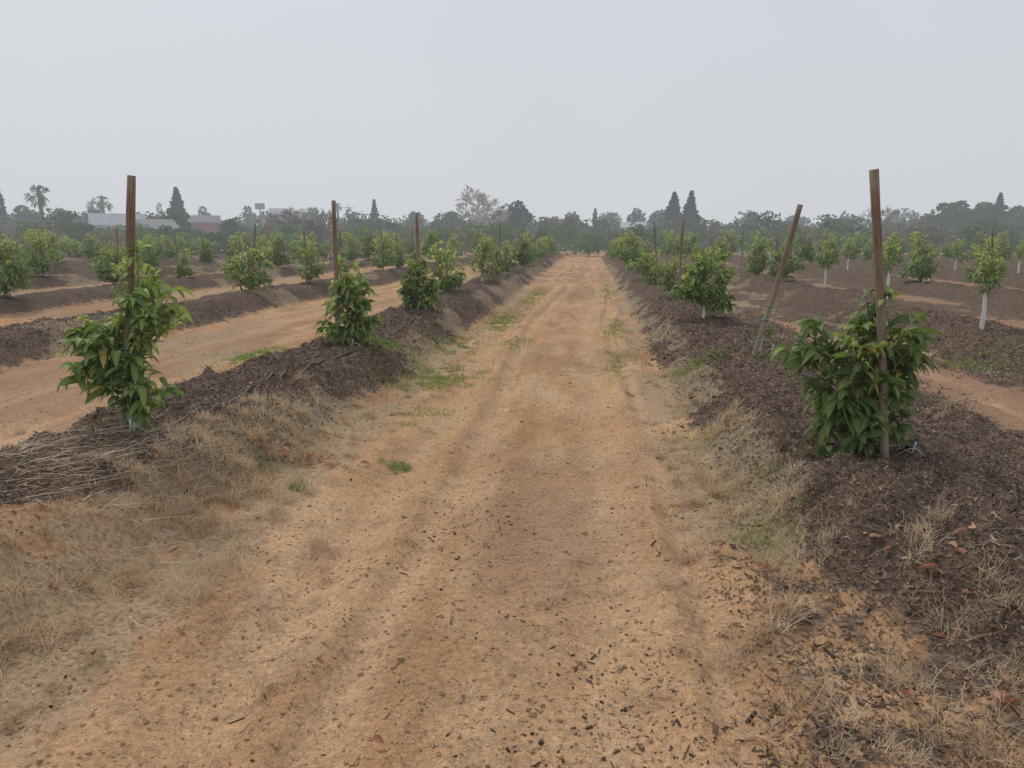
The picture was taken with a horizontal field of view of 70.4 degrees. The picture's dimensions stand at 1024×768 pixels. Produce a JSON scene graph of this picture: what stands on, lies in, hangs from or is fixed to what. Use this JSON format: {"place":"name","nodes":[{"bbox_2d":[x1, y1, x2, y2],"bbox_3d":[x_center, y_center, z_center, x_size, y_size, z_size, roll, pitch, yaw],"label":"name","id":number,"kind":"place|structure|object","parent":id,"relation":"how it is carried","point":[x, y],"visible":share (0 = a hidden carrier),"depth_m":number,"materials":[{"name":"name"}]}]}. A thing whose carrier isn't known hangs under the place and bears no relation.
{"place":"outdoors","nodes":[
{"label":"outdoors","id":0,"kind":"place"},
{"bbox_2d":[0,244,1023,767],"bbox_3d":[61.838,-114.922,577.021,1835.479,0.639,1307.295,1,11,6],"label":"ground","id":1,"kind":"structure","parent":0,"point":[566,316],"depth_m":3.73,"materials":[{"name":"soil"}]},
{"bbox_2d":[0,191,11,228],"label":"pine tree","id":2,"kind":"object","parent":1,"relation":"on","point":[4,215],"visible":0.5,"depth_m":120.24,"materials":[{"name":"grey plant"}]},
{"bbox_2d":[0,227,36,297],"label":"avocado tree","id":3,"kind":"object","parent":1,"relation":"on","point":[11,272],"visible":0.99,"depth_m":15.90,"materials":[{"name":"green plant"}]},
{"bbox_2d":[5,205,44,228],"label":"broadleaf tree","id":4,"kind":"object","parent":1,"relation":"on","point":[25,214],"visible":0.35,"depth_m":121.53,"materials":[{"name":"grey plant"}]},
{"bbox_2d":[23,184,49,224],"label":"palm tree","id":5,"kind":"object","parent":1,"relation":"on","point":[41,202],"visible":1,"depth_m":110.22,"materials":[{"name":"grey plant"}]},
{"bbox_2d":[19,229,57,275],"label":"avocado tree","id":6,"kind":"object","parent":1,"relation":"on","point":[42,265],"visible":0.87,"depth_m":23.76,"materials":[{"name":"green plant"}]},
{"bbox_2d":[37,231,67,267],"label":"avocado tree","id":7,"kind":"object","parent":1,"relation":"on","point":[50,245],"visible":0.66,"depth_m":31.17,"materials":[{"name":"green plant"}]},
{"bbox_2d":[57,236,80,254],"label":"avocado tree","id":8,"kind":"object","parent":1,"relation":"on","point":[64,248],"visible":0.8,"depth_m":53.04,"materials":[{"name":"green plant"}]},
{"bbox_2d":[68,239,86,257],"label":"avocado tree","id":9,"kind":"object","parent":1,"relation":"on","point":[77,251],"visible":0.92,"depth_m":47.05,"materials":[{"name":"green plant"}]},
{"bbox_2d":[55,222,123,248],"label":"broadleaf tree","id":10,"kind":"object","parent":1,"relation":"on","point":[89,227],"visible":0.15,"depth_m":79.86,"materials":[{"name":"green plant"}]},
{"bbox_2d":[80,233,103,260],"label":"avocado tree","id":11,"kind":"object","parent":1,"relation":"on","point":[92,253],"visible":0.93,"depth_m":40.80,"materials":[{"name":"green plant"}]},
{"bbox_2d":[91,195,112,212],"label":"palm tree","id":12,"kind":"object","parent":1,"relation":"on","point":[101,203],"visible":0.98,"depth_m":135.93,"materials":[{"name":"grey plant"}]},
{"bbox_2d":[85,242,125,283],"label":"avocado tree","id":13,"kind":"object","parent":1,"relation":"on","point":[103,276],"visible":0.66,"depth_m":20.21,"materials":[{"name":"green plant"}]},
{"bbox_2d":[93,226,125,230],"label":"walls","id":14,"kind":"structure","parent":1,"relation":"on","point":[104,227],"depth_m":81.52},
{"bbox_2d":[88,213,145,225],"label":"roof","id":15,"kind":"structure","parent":14,"relation":"on","point":[104,219],"depth_m":82.58,"materials":[{"name":"grey metal"}]},
{"bbox_2d":[55,241,194,430],"bbox_3d":[-2.487,-0.259,4.674,0.936,1.308,0.540,1,11,6],"label":"avocado tree","id":16,"kind":"object","parent":1,"relation":"on","point":[104,362],"visible":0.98,"depth_m":4.63,"materials":[{"name":"green plant"}]},
{"bbox_2d":[120,175,135,429],"bbox_3d":[-2.441,-0.404,4.632,0.108,1.800,0.081,9,12,4],"label":"wooden stake","id":17,"kind":"object","parent":1,"relation":"on","point":[130,209],"visible":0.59,"depth_m":4.51,"materials":[{"name":"brown wood"}]},
{"bbox_2d":[107,261,155,308],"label":"avocado tree","id":18,"kind":"object","parent":1,"relation":"on","point":[120,273],"visible":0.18,"depth_m":13.11,"materials":[{"name":"green plant"}]},
{"bbox_2d":[139,233,160,266],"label":"avocado tree","id":19,"kind":"object","parent":1,"relation":"on","point":[150,260],"visible":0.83,"depth_m":29.74,"materials":[{"name":"green plant"}]},
{"bbox_2d":[0,380,303,633],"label":"fallen straw","id":20,"kind":"object","parent":1,"relation":"on","point":[72,450],"visible":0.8,"depth_m":4.22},
{"bbox_2d":[159,235,178,259],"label":"avocado tree","id":21,"kind":"object","parent":1,"relation":"on","point":[171,253],"visible":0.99,"depth_m":40.26,"materials":[{"name":"green plant"}]},
{"bbox_2d":[167,187,192,228],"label":"pine tree","id":22,"kind":"object","parent":1,"relation":"on","point":[177,203],"visible":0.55,"depth_m":114.77,"materials":[{"name":"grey plant"}]},
{"bbox_2d":[160,227,206,249],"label":"broadleaf tree","id":23,"kind":"object","parent":1,"relation":"on","point":[181,230],"visible":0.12,"depth_m":69.18,"materials":[{"name":"green plant"}]},
{"bbox_2d":[174,248,196,277],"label":"avocado tree","id":24,"kind":"object","parent":1,"relation":"on","point":[183,271],"visible":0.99,"depth_m":23.35,"materials":[{"name":"green plant"}]},
{"bbox_2d":[198,237,213,263],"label":"avocado tree","id":25,"kind":"object","parent":1,"relation":"on","point":[206,257],"visible":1,"depth_m":33.94,"materials":[{"name":"green plant"}]},
{"bbox_2d":[191,215,220,250],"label":"red barn","id":26,"kind":"structure","parent":1,"relation":"on","point":[207,223],"depth_m":72.45,"materials":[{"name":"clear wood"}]},
{"bbox_2d":[227,236,245,259],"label":"avocado tree","id":27,"kind":"object","parent":1,"relation":"on","point":[231,253],"visible":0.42,"depth_m":36.77,"materials":[{"name":"green plant"}]},
{"bbox_2d":[220,241,273,290],"bbox_3d":[-6.392,-2.808,17.472,1.612,1.250,1.165,7,14,32],"label":"avocado tree","id":28,"kind":"object","parent":1,"relation":"on","point":[246,276],"visible":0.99,"depth_m":17.39,"materials":[{"name":"green plant"}]},
{"bbox_2d":[267,230,292,267],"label":"avocado tree","id":29,"kind":"object","parent":1,"relation":"on","point":[283,259],"visible":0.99,"depth_m":30.23,"materials":[{"name":"green plant"}]},
{"bbox_2d":[270,205,308,232],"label":"bare tree","id":30,"kind":"object","parent":1,"relation":"on","point":[298,221],"visible":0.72,"depth_m":83.98,"materials":[{"name":"grey plant"}]},
{"bbox_2d":[295,240,327,281],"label":"avocado tree","id":31,"kind":"object","parent":1,"relation":"on","point":[314,272],"visible":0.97,"depth_m":20.83,"materials":[{"name":"green plant"}]},
{"bbox_2d":[301,219,332,242],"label":"bare tree","id":32,"kind":"object","parent":1,"relation":"on","point":[311,224],"visible":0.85,"depth_m":67.54,"materials":[{"name":"grey plant"}]},
{"bbox_2d":[305,209,339,252],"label":"bare tree","id":33,"kind":"object","parent":1,"relation":"on","point":[319,217],"visible":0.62,"depth_m":80.80,"materials":[{"name":"grey plant"}]},
{"bbox_2d":[306,224,348,253],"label":"bare tree","id":34,"kind":"object","parent":1,"relation":"on","point":[322,231],"visible":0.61,"depth_m":66.67,"materials":[{"name":"grey plant"}]},
{"bbox_2d":[331,200,341,342],"bbox_3d":[-2.061,-1.227,8.539,0.108,1.811,0.081,2,12,6],"label":"wooden stake","id":35,"kind":"object","parent":1,"relation":"on","point":[334,229],"visible":0.65,"depth_m":8.46,"materials":[{"name":"brown wood"}]},
{"bbox_2d":[170,267,524,426],"bbox_3d":[-0.877,-2.219,17.187,0.173,0.210,25.447,1,11,6],"label":"irrigation hose","id":36,"kind":"object","parent":1,"relation":"on","point":[248,389],"visible":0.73,"depth_m":7.12,"materials":[{"name":"plastic"}]},
{"bbox_2d":[312,255,384,345],"bbox_3d":[-1.943,-0.963,8.659,0.873,1.144,0.680,1,11,6],"label":"avocado tree","id":37,"kind":"object","parent":1,"relation":"on","point":[352,322],"visible":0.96,"depth_m":8.58,"materials":[{"name":"green plant"}]},
{"bbox_2d":[338,231,363,260],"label":"avocado tree","id":38,"kind":"object","parent":1,"relation":"on","point":[351,254],"visible":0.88,"depth_m":39.82,"materials":[{"name":"green plant"}]},
{"bbox_2d":[358,227,376,258],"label":"avocado tree","id":39,"kind":"object","parent":1,"relation":"on","point":[368,241],"visible":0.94,"depth_m":42.91,"materials":[{"name":"green plant"}]},
{"bbox_2d":[369,232,397,269],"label":"avocado tree","id":40,"kind":"object","parent":1,"relation":"on","point":[387,260],"visible":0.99,"depth_m":28.42,"materials":[{"name":"green plant"}]},
{"bbox_2d":[389,241,408,267],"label":"avocado tree","id":41,"kind":"object","parent":1,"relation":"on","point":[400,261],"visible":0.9,"depth_m":30.57,"materials":[{"name":"green plant"}]},
{"bbox_2d":[415,213,419,284],"bbox_3d":[-1.644,-2.091,12.680,0.060,1.751,0.054,1,11,6],"label":"wooden stake","id":42,"kind":"object","parent":1,"relation":"on","point":[417,234],"visible":0.59,"depth_m":12.57,"materials":[{"name":"brown wood"}]},
{"bbox_2d":[396,256,441,310],"bbox_3d":[-1.596,-1.676,12.355,0.802,0.995,0.780,1,11,6],"label":"avocado tree","id":43,"kind":"object","parent":1,"relation":"on","point":[413,291],"visible":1,"depth_m":12.23,"materials":[{"name":"green plant"}]},
{"bbox_2d":[421,228,448,261],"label":"avocado tree","id":44,"kind":"object","parent":1,"relation":"on","point":[429,239],"visible":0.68,"depth_m":36.52,"materials":[{"name":"green plant"}]},
{"bbox_2d":[426,241,467,292],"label":"avocado tree","id":45,"kind":"object","parent":1,"relation":"on","point":[446,280],"visible":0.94,"depth_m":15.91,"materials":[{"name":"green plant"}]},
{"bbox_2d":[426,210,476,242],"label":"broadleaf tree","id":46,"kind":"object","parent":1,"relation":"on","point":[448,219],"visible":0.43,"depth_m":120.46,"materials":[{"name":"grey plant"}]},
{"bbox_2d":[15,298,905,767],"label":"scattered wood chips","id":47,"kind":"object","parent":1,"relation":"on","point":[715,726],"visible":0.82,"depth_m":2.63,"materials":[{"name":"brown wood"}]},
{"bbox_2d":[467,229,487,254],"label":"avocado tree","id":48,"kind":"object","parent":1,"relation":"on","point":[477,236],"visible":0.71,"depth_m":52.74,"materials":[{"name":"green plant"}]},
{"bbox_2d":[454,184,510,227],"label":"bare tree","id":49,"kind":"object","parent":1,"relation":"on","point":[483,202],"visible":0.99,"depth_m":105.34,"materials":[{"name":"grey plant"}]},
{"bbox_2d":[469,237,504,281],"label":"avocado tree","id":50,"kind":"object","parent":1,"relation":"on","point":[484,250],"visible":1,"depth_m":20.39,"materials":[{"name":"green plant"}]},
{"bbox_2d":[0,372,993,767],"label":"pebbles","id":51,"kind":"object","parent":1,"relation":"on","point":[432,658],"visible":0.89,"depth_m":2.73,"materials":[{"name":"stone"}]},
{"bbox_2d":[489,245,507,272],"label":"avocado tree","id":52,"kind":"object","parent":1,"relation":"on","point":[496,254],"visible":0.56,"depth_m":23.65,"materials":[{"name":"green plant"}]},
{"bbox_2d":[489,240,517,271],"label":"avocado tree","id":53,"kind":"object","parent":1,"relation":"on","point":[506,249],"visible":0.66,"depth_m":27.11,"materials":[{"name":"green plant"}]},
{"bbox_2d":[0,382,1020,743],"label":"fallen leaves","id":54,"kind":"object","parent":1,"relation":"on","point":[910,692],"visible":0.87,"depth_m":3.01,"materials":[{"name":"brown plant"}]},
{"bbox_2d":[0,334,1022,767],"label":"soil clods","id":55,"kind":"object","parent":1,"relation":"on","point":[528,708],"visible":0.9,"depth_m":2.73,"materials":[{"name":"brown soil"}]},
{"bbox_2d":[0,291,1023,767],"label":"wood chip mulch","id":56,"kind":"object","parent":1,"relation":"on","point":[858,571],"visible":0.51,"depth_m":3.63,"materials":[{"name":"brown wood"}]},
{"bbox_2d":[0,219,1023,255],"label":"orchard tree belt","id":57,"kind":"object","parent":1,"relation":"on","point":[586,242],"visible":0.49,"depth_m":64.59,"materials":[{"name":"green plant"}]},
{"bbox_2d":[0,202,1023,250],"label":"distant tree line","id":58,"kind":"object","parent":1,"relation":"on","point":[754,219],"visible":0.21,"depth_m":99.94,"materials":[{"name":"green plant"}]},
{"bbox_2d":[497,200,536,230],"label":"broadleaf tree","id":59,"kind":"object","parent":1,"relation":"on","point":[521,212],"visible":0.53,"depth_m":116.04,"materials":[{"name":"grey plant"}]},
{"bbox_2d":[510,234,536,264],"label":"avocado tree","id":60,"kind":"object","parent":1,"relation":"on","point":[524,257],"visible":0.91,"depth_m":31.48,"materials":[{"name":"green plant"}]},
{"bbox_2d":[180,280,1023,585],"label":"green grass","id":61,"kind":"structure","parent":1,"relation":"on","point":[440,378],"depth_m":8.73,"materials":[{"name":"green plant"}]},
{"bbox_2d":[617,230,643,263],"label":"avocado tree","id":62,"kind":"object","parent":1,"relation":"on","point":[624,254],"visible":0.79,"depth_m":29.54,"materials":[{"name":"green plant"}]},
{"bbox_2d":[626,208,645,221],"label":"broadleaf tree","id":63,"kind":"object","parent":1,"relation":"on","point":[636,216],"visible":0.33,"depth_m":143.42,"materials":[{"name":"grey plant"}]},
{"bbox_2d":[624,249,664,280],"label":"avocado tree","id":64,"kind":"object","parent":1,"relation":"on","point":[641,263],"visible":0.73,"depth_m":21.65,"materials":[{"name":"green plant"}]},
{"bbox_2d":[644,210,663,231],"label":"broadleaf tree","id":65,"kind":"object","parent":1,"relation":"on","point":[656,217],"visible":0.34,"depth_m":142.85,"materials":[{"name":"green plant"}]},
{"bbox_2d":[643,261,674,284],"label":"avocado tree","id":66,"kind":"object","parent":1,"relation":"on","point":[652,278],"visible":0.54,"depth_m":19.25,"materials":[{"name":"green plant"}]},
{"bbox_2d":[654,229,677,254],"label":"avocado tree","id":67,"kind":"object","parent":1,"relation":"on","point":[666,237],"visible":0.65,"depth_m":53.88,"materials":[{"name":"green plant"}]},
{"bbox_2d":[659,191,687,233],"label":"pine tree","id":68,"kind":"object","parent":1,"relation":"on","point":[673,206],"visible":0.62,"depth_m":118.31,"materials":[{"name":"green plant"}]},
{"bbox_2d":[656,254,701,299],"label":"avocado tree","id":69,"kind":"object","parent":1,"relation":"on","point":[670,283],"visible":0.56,"depth_m":14.41,"materials":[{"name":"green plant"}]},
{"bbox_2d":[677,228,682,311],"bbox_3d":[2.791,-1.799,12.057,0.056,1.551,0.047,1,11,6],"label":"wooden stake","id":70,"kind":"object","parent":1,"relation":"on","point":[680,266],"visible":0.79,"depth_m":12.01,"materials":[{"name":"brown wood"}]},
{"bbox_2d":[681,190,703,227],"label":"pine tree","id":71,"kind":"object","parent":1,"relation":"on","point":[690,212],"visible":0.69,"depth_m":120.53,"materials":[{"name":"green plant"}]},
{"bbox_2d":[682,232,705,258],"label":"avocado tree","id":72,"kind":"object","parent":1,"relation":"on","point":[694,239],"visible":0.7,"depth_m":41.28,"materials":[{"name":"green plant"}]},
{"bbox_2d":[670,246,738,317],"bbox_3d":[2.882,-1.496,10.873,1.046,1.137,0.815,1,11,6],"label":"avocado tree","id":73,"kind":"object","parent":1,"relation":"on","point":[704,297],"visible":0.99,"depth_m":10.77,"materials":[{"name":"green plant"}]},
{"bbox_2d":[709,236,732,265],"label":"avocado tree","id":74,"kind":"object","parent":1,"relation":"on","point":[720,244],"visible":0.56,"depth_m":31.16,"materials":[{"name":"green plant"}]},
{"bbox_2d":[723,228,738,253],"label":"avocado tree","id":75,"kind":"object","parent":1,"relation":"on","point":[732,245],"visible":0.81,"depth_m":53.82,"materials":[{"name":"green plant"}]},
{"bbox_2d":[741,232,770,275],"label":"avocado tree","id":76,"kind":"object","parent":1,"relation":"on","point":[760,264],"visible":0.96,"depth_m":25.02,"materials":[{"name":"green plant"}]},
{"bbox_2d":[749,311,775,351],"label":"avocado tree","id":77,"kind":"object","parent":1,"relation":"on","point":[767,335],"visible":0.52,"depth_m":7.91,"materials":[{"name":"green plant"}]},
{"bbox_2d":[642,271,908,451],"bbox_3d":[3.776,-2.126,16.706,0.212,0.181,25.452,1,11,6],"label":"irrigation hose","id":78,"kind":"object","parent":1,"relation":"on","point":[899,445],"visible":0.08,"depth_m":8.63,"materials":[{"name":"plastic"}]},
{"bbox_2d":[751,204,802,356],"bbox_3d":[2.748,-0.977,7.561,0.114,1.771,0.087,14,12,3],"label":"wooden stake","id":79,"kind":"object","parent":1,"relation":"on","point":[769,308],"visible":0.96,"depth_m":7.52,"materials":[{"name":"brown wood"}]},
{"bbox_2d":[766,247,806,280],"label":"avocado tree","id":80,"kind":"object","parent":1,"relation":"on","point":[788,265],"visible":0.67,"depth_m":21.66,"materials":[{"name":"green plant"}]},
{"bbox_2d":[791,227,815,263],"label":"avocado tree","id":81,"kind":"object","parent":1,"relation":"on","point":[806,251],"visible":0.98,"depth_m":34.79,"materials":[{"name":"green plant"}]},
{"bbox_2d":[818,245,835,287],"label":"avocado tree","id":82,"kind":"object","parent":1,"relation":"on","point":[826,260],"visible":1,"depth_m":17.81,"materials":[{"name":"green plant"}]},
{"bbox_2d":[813,234,842,266],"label":"avocado tree","id":83,"kind":"object","parent":1,"relation":"on","point":[832,245],"visible":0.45,"depth_m":31.98,"materials":[{"name":"green plant"}]},
{"bbox_2d":[811,220,855,250],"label":"broadleaf tree","id":84,"kind":"object","parent":1,"relation":"on","point":[829,225],"visible":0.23,"depth_m":71.31,"materials":[{"name":"green plant"}]},
{"bbox_2d":[769,283,945,460],"bbox_3d":[1.989,-0.045,4.322,0.946,1.112,0.619,1,11,6],"label":"avocado tree","id":85,"kind":"object","parent":1,"relation":"on","point":[850,406],"visible":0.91,"depth_m":4.22,"materials":[{"name":"green plant"}]},
{"bbox_2d":[852,231,863,253],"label":"avocado tree","id":86,"kind":"object","parent":1,"relation":"on","point":[857,247],"visible":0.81,"depth_m":51.99,"materials":[{"name":"green plant"}]},
{"bbox_2d":[859,239,872,257],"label":"avocado tree","id":87,"kind":"object","parent":1,"relation":"on","point":[868,253],"visible":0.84,"depth_m":48.54,"materials":[{"name":"green plant"}]},
{"bbox_2d":[856,209,893,233],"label":"bare tree","id":88,"kind":"object","parent":1,"relation":"on","point":[868,216],"visible":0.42,"depth_m":91.68,"materials":[{"name":"grey plant"}]},
{"bbox_2d":[869,169,895,458],"bbox_3d":[2.118,-0.292,4.145,0.108,1.821,0.081,-6,11,7],"label":"wooden stake","id":89,"kind":"object","parent":1,"relation":"on","point":[874,181],"visible":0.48,"depth_m":4.08,"materials":[{"name":"brown wood"}]},
{"bbox_2d":[861,205,913,232],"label":"bare tree","id":90,"kind":"object","parent":1,"relation":"on","point":[890,213],"visible":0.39,"depth_m":91.41,"materials":[{"name":"grey plant"}]},
{"bbox_2d":[882,236,900,298],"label":"avocado tree","id":91,"kind":"object","parent":1,"relation":"on","point":[890,251],"visible":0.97,"depth_m":14.47,"materials":[{"name":"green plant"}]},
{"bbox_2d":[896,231,944,282],"bbox_3d":[12.347,-3.791,21.930,1.033,1.624,1.345,-2,12,-8],"label":"avocado tree","id":92,"kind":"object","parent":1,"relation":"on","point":[925,272],"visible":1,"depth_m":21.82,"materials":[{"name":"green plant"}]},
{"bbox_2d":[914,213,938,226],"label":"broadleaf tree","id":93,"kind":"object","parent":1,"relation":"on","point":[928,218],"visible":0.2,"depth_m":110.21,"materials":[{"name":"green plant"}]},
{"bbox_2d":[947,238,970,262],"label":"avocado tree","id":94,"kind":"object","parent":1,"relation":"on","point":[965,256],"visible":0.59,"depth_m":38.37,"materials":[{"name":"green plant"}]},
{"bbox_2d":[930,200,991,229],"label":"broadleaf tree","id":95,"kind":"object","parent":1,"relation":"on","point":[956,214],"visible":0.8,"depth_m":106.70,"materials":[{"name":"green plant"}]},
{"bbox_2d":[964,249,1009,329],"bbox_3d":[6.773,-1.316,10.397,0.563,1.232,0.452,-2,12,-12],"label":"avocado tree","id":96,"kind":"object","parent":1,"relation":"on","point":[987,275],"visible":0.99,"depth_m":10.33,"materials":[{"name":"green plant"}]},
{"bbox_2d":[963,236,1011,285],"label":"avocado tree","id":97,"kind":"object","parent":1,"relation":"on","point":[987,249],"visible":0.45,"depth_m":19.31,"materials":[{"name":"green plant"}]},
{"bbox_2d":[963,202,1011,227],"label":"broadleaf tree","id":98,"kind":"object","parent":1,"relation":"on","point":[1000,216],"visible":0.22,"depth_m":106.77,"materials":[{"name":"green plant"}]},
{"bbox_2d":[995,232,1012,258],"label":"avocado tree","id":99,"kind":"object","parent":1,"relation":"on","point":[1007,251],"visible":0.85,"depth_m":41.34,"materials":[{"name":"green plant"}]},
{"bbox_2d":[1002,205,1023,230],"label":"broadleaf tree","id":100,"kind":"object","parent":1,"relation":"on","point":[1017,210],"visible":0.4,"depth_m":108.27,"materials":[{"name":"green plant"}]},
{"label":"walls","id":101,"kind":"object","parent":1,"relation":"on","visible":0},
{"bbox_2d":[135,219,178,229],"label":"roof","id":102,"kind":"structure","parent":101,"relation":"on","point":[157,223],"depth_m":80.28,"materials":[{"name":"grey"}]},
{"bbox_2d":[0,273,1023,767],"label":"dry grass","id":103,"kind":"structure","parent":0,"point":[978,735],"depth_m":3.38,"materials":[{"name":"beige plant"}]},
{"bbox_2d":[0,0,1023,228],"label":"sky","id":104,"kind":"structure","parent":0,"point":[554,107],"materials":[{"name":"grey"}]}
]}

